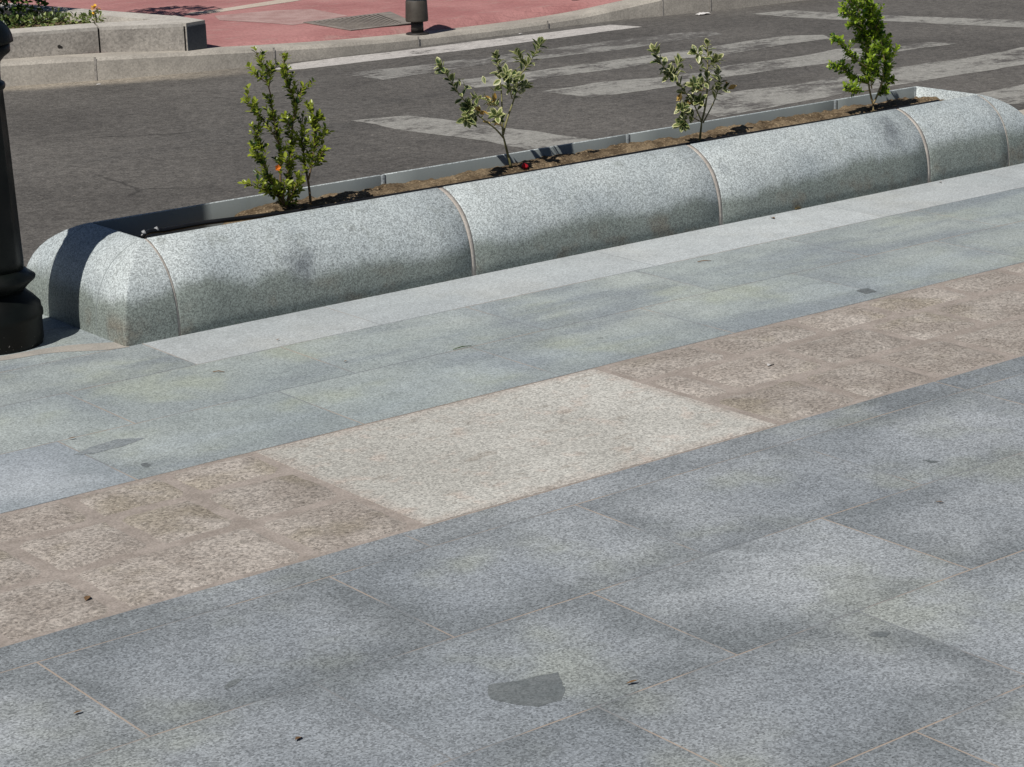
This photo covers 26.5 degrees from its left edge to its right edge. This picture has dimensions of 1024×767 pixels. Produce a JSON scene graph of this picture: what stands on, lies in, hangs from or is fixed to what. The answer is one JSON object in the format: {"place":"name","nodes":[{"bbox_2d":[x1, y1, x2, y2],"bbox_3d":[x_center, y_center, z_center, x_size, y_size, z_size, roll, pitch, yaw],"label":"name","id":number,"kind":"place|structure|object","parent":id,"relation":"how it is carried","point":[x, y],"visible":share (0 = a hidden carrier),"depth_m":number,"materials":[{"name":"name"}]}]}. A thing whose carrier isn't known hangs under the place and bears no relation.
{"place":"outdoors","nodes":[
{"label":"outdoors","id":0,"kind":"place"},
{"bbox_2d":[0,0,621,46],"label":"pavement","id":1,"kind":"structure","parent":0,"point":[228,23],"depth_m":13.46,"materials":[{"name":"stone"}]},
{"bbox_2d":[0,3,206,58],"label":"corner planter","id":2,"kind":"object","parent":1,"relation":"on","point":[115,31],"visible":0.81,"depth_m":11.74,"materials":[{"name":"stone"}]},
{"bbox_2d":[0,17,85,28],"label":"soil","id":3,"kind":"structure","parent":2,"relation":"in","point":[35,24],"depth_m":12.36,"materials":[{"name":"brown soil"}]},
{"bbox_2d":[0,14,16,27],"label":"bedding plant","id":4,"kind":"object","parent":3,"relation":"on","point":[6,16],"visible":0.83,"depth_m":12.21,"materials":[{"name":"green plant"}]},
{"bbox_2d":[3,9,21,24],"bbox_3d":[-2.834,-2.080,12.390,0.137,0.104,0.126,-14,20,-36],"label":"bedding plant","id":5,"kind":"object","parent":3,"relation":"on","point":[8,23],"visible":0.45,"depth_m":12.37,"materials":[{"name":"green plant"}]},
{"bbox_2d":[9,14,29,27],"bbox_3d":[-2.745,-2.011,12.149,0.130,0.098,0.081,-11,18,-29],"label":"bedding plant","id":6,"kind":"object","parent":3,"relation":"on","point":[18,25],"visible":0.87,"depth_m":12.15,"materials":[{"name":"green plant"}]},
{"bbox_2d":[0,0,48,24],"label":"hedge shrub","id":7,"kind":"object","parent":3,"relation":"on","point":[18,7],"visible":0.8,"depth_m":12.31,"materials":[{"name":"green plant"}]},
{"bbox_2d":[20,12,35,26],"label":"bedding plant","id":8,"kind":"object","parent":3,"relation":"on","point":[32,14],"visible":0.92,"depth_m":12.18,"materials":[{"name":"green plant"}]},
{"bbox_2d":[23,11,45,22],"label":"bedding plant","id":9,"kind":"object","parent":3,"relation":"on","point":[26,14],"visible":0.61,"depth_m":12.36,"materials":[{"name":"green plant"}]},
{"bbox_2d":[28,12,49,26],"bbox_3d":[-2.644,-2.019,12.158,0.105,0.104,0.123,-14,20,-36],"label":"bedding plant","id":10,"kind":"object","parent":3,"relation":"on","point":[38,17],"visible":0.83,"depth_m":12.14,"materials":[{"name":"green plant"}]},
{"bbox_2d":[37,11,59,25],"bbox_3d":[-2.595,-2.044,12.221,0.128,0.094,0.118,-14,20,-36],"label":"bedding plant","id":11,"kind":"object","parent":3,"relation":"on","point":[51,14],"visible":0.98,"depth_m":12.21,"materials":[{"name":"green plant"}]},
{"bbox_2d":[43,7,61,20],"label":"bedding plant","id":12,"kind":"object","parent":3,"relation":"on","point":[53,13],"visible":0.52,"depth_m":12.40,"materials":[{"name":"green plant"}]},
{"bbox_2d":[48,12,67,25],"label":"bedding plant","id":13,"kind":"object","parent":3,"relation":"on","point":[65,20],"visible":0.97,"depth_m":12.24,"materials":[{"name":"green plant"}]},
{"bbox_2d":[57,11,77,24],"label":"bedding plant","id":14,"kind":"object","parent":3,"relation":"on","point":[73,21],"visible":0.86,"depth_m":12.25,"materials":[{"name":"green plant"}]},
{"bbox_2d":[65,11,85,24],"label":"bedding plant","id":15,"kind":"object","parent":3,"relation":"on","point":[69,15],"visible":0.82,"depth_m":12.20,"materials":[{"name":"green plant"}]},
{"bbox_2d":[75,12,93,22],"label":"bedding plant","id":16,"kind":"object","parent":3,"relation":"on","point":[84,17],"visible":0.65,"depth_m":12.22,"materials":[{"name":"green plant"}]},
{"bbox_2d":[81,12,100,24],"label":"bedding plant","id":17,"kind":"object","parent":3,"relation":"on","point":[85,14],"visible":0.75,"depth_m":12.23,"materials":[{"name":"green plant"}]},
{"bbox_2d":[83,4,105,22],"bbox_3d":[-2.317,-2.037,12.109,0.130,0.143,0.140,-14,20,-36],"label":"flowering plant","id":18,"kind":"object","parent":3,"relation":"on","point":[94,12],"visible":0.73,"depth_m":12.10,"materials":[{"name":"green plant"}]},
{"bbox_2d":[303,12,410,30],"bbox_3d":[-0.838,-2.162,12.979,0.698,0.004,0.594,-14,20,-36],"label":"drain grate","id":19,"kind":"object","parent":1,"relation":"on","point":[368,21],"visible":1,"depth_m":12.94,"materials":[{"name":"metal"}]},
{"bbox_2d":[0,163,1023,766],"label":"pavement","id":20,"kind":"structure","parent":0,"point":[552,511],"depth_m":4.47,"materials":[{"name":"grey stone"}]},
{"bbox_2d":[0,20,43,354],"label":"street lamp","id":21,"kind":"object","parent":20,"relation":"on","point":[21,319],"visible":0.98,"depth_m":5.80,"materials":[{"name":"metal"}]},
{"bbox_2d":[26,86,1023,345],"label":"stone planter","id":22,"kind":"object","parent":20,"relation":"on","point":[120,280],"visible":0.92,"depth_m":6.64,"materials":[{"name":"stone"}]},
{"bbox_2d":[222,96,942,224],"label":"soil","id":23,"kind":"structure","parent":22,"relation":"in","point":[544,162],"depth_m":7.19,"materials":[{"name":"brown soil"}]},
{"bbox_2d":[237,46,333,207],"bbox_3d":[-0.659,-0.749,6.371,0.368,0.490,0.165,-14,20,-36],"label":"box shrub","id":24,"kind":"object","parent":23,"relation":"on","point":[272,188],"visible":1,"depth_m":6.38,"materials":[{"name":"green plant"}]},
{"bbox_2d":[434,36,546,166],"bbox_3d":[-0.082,-0.872,6.875,0.474,0.406,0.162,-14,20,-36],"label":"variegated shrub","id":25,"kind":"object","parent":23,"relation":"on","point":[468,118],"visible":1,"depth_m":6.90,"materials":[{"name":"green plant"}]},
{"bbox_2d":[522,163,527,168],"bbox_3d":[0.042,-0.701,7.017,0.021,0.011,0.021,0,54,-39],"label":"bottle cap","id":26,"kind":"object","parent":23,"relation":"on","point":[524,165],"visible":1,"depth_m":7.01,"materials":[{"name":"red plastic"}]},
{"bbox_2d":[139,100,939,238],"bbox_3d":[0.265,-0.733,7.076,3.352,0.038,0.039,-14,20,-36],"label":"irrigation hose","id":27,"kind":"object","parent":23,"relation":"on","point":[144,233],"visible":0.53,"depth_m":6.58,"materials":[{"name":"plastic"}]},
{"bbox_2d":[647,38,736,139],"bbox_3d":[0.601,-0.992,7.333,0.111,0.364,0.448,9,19,33],"label":"variegated shrub","id":28,"kind":"object","parent":23,"relation":"on","point":[681,123],"visible":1,"depth_m":7.31,"materials":[{"name":"green plant"}]},
{"bbox_2d":[826,0,901,110],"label":"box shrub","id":29,"kind":"object","parent":23,"relation":"on","point":[871,14],"visible":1,"depth_m":7.82,"materials":[{"name":"green plant"}]},
{"bbox_2d":[3,0,1023,266],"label":"road","id":30,"kind":"structure","parent":0,"point":[89,152],"depth_m":10.63,"materials":[{"name":"grey asphalt"}]},
{"bbox_2d":[0,0,803,86],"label":"kerb","id":31,"kind":"structure","parent":30,"relation":"on","point":[63,68],"depth_m":12.06,"materials":[{"name":"stone"}]},
{"bbox_2d":[405,0,428,35],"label":"short bollard","id":32,"kind":"object","parent":31,"relation":"on","point":[416,13],"visible":1,"depth_m":12.59,"materials":[{"name":"metal"}]}
]}

